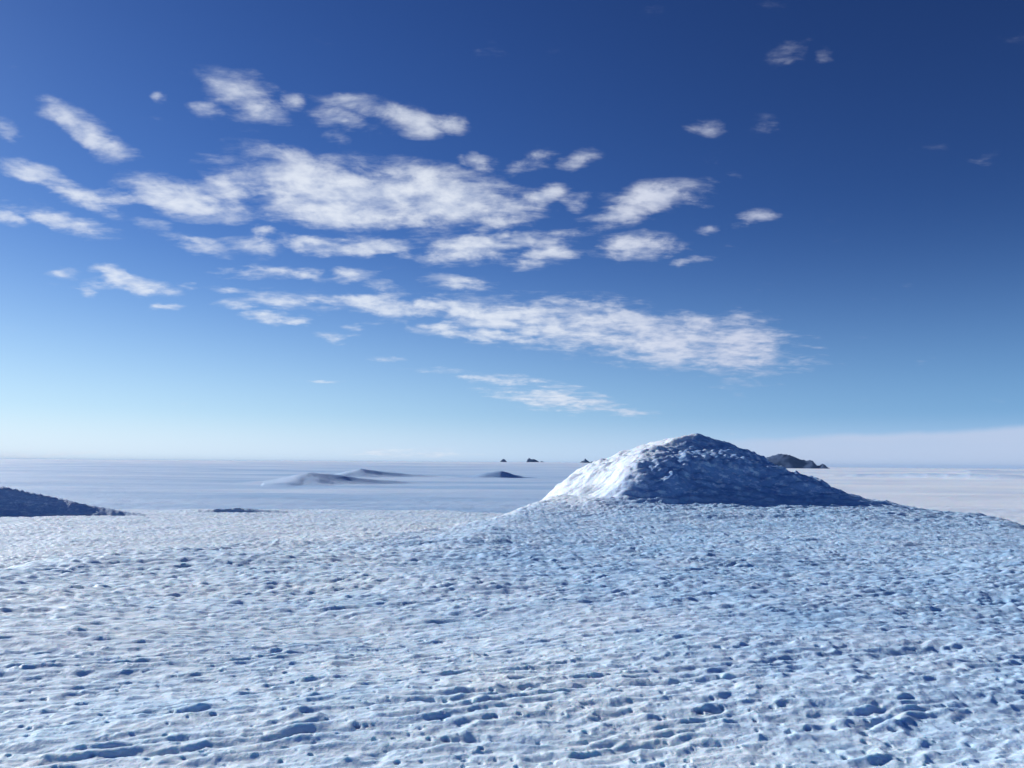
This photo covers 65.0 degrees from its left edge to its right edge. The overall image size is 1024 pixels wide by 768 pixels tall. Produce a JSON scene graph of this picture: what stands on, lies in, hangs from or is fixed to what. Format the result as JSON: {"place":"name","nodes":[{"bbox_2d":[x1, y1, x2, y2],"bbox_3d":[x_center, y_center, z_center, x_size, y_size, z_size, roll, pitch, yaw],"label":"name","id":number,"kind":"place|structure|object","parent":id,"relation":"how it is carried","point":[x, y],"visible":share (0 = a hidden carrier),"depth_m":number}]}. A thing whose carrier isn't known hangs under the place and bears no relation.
{"place":"outdoors","nodes":[
{"label":"outdoors","id":0,"kind":"place"},
{"bbox_2d":[0,459,1023,767],"bbox_3d":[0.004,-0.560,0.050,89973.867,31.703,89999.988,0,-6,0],"label":"ice field","id":1,"kind":"structure","parent":0,"point":[440,619],"depth_m":11.66},
{"bbox_2d":[0,486,151,515],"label":"ice mound","id":2,"kind":"object","parent":1,"relation":"on","point":[15,502],"visible":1,"depth_m":114.99},
{"bbox_2d":[198,508,287,512],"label":"ice hump","id":3,"kind":"object","parent":1,"relation":"on","point":[238,510],"visible":0.99,"depth_m":123.00},
{"bbox_2d":[240,472,417,485],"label":"ice ridge","id":4,"kind":"structure","parent":1,"relation":"on","point":[310,478],"depth_m":521.73},
{"bbox_2d":[334,468,449,477],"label":"ice ridge","id":5,"kind":"structure","parent":1,"relation":"on","point":[360,472],"depth_m":828.36},
{"bbox_2d":[449,471,537,477],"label":"ice ridge","id":6,"kind":"structure","parent":1,"relation":"on","point":[499,474],"depth_m":796.78},
{"bbox_2d":[526,458,538,461],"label":"rock outcrop","id":7,"kind":"object","parent":1,"relation":"on","point":[530,460],"visible":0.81,"depth_m":5110.90},
{"bbox_2d":[539,433,922,508],"bbox_3d":[17.276,9.101,65.518,41.396,10.182,26.294,0,-6,0],"label":"ice mound","id":8,"kind":"object","parent":1,"relation":"on","point":[696,469],"visible":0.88,"depth_m":59.45},
{"bbox_2d":[766,454,829,468],"bbox_3d":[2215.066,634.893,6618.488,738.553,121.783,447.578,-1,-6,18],"label":"rocky island","id":9,"kind":"structure","parent":1,"relation":"on","point":[787,461],"depth_m":6460.63},
{"bbox_2d":[0,0,1023,468],"label":"sky","id":10,"kind":"structure","parent":0,"point":[570,231]}
]}

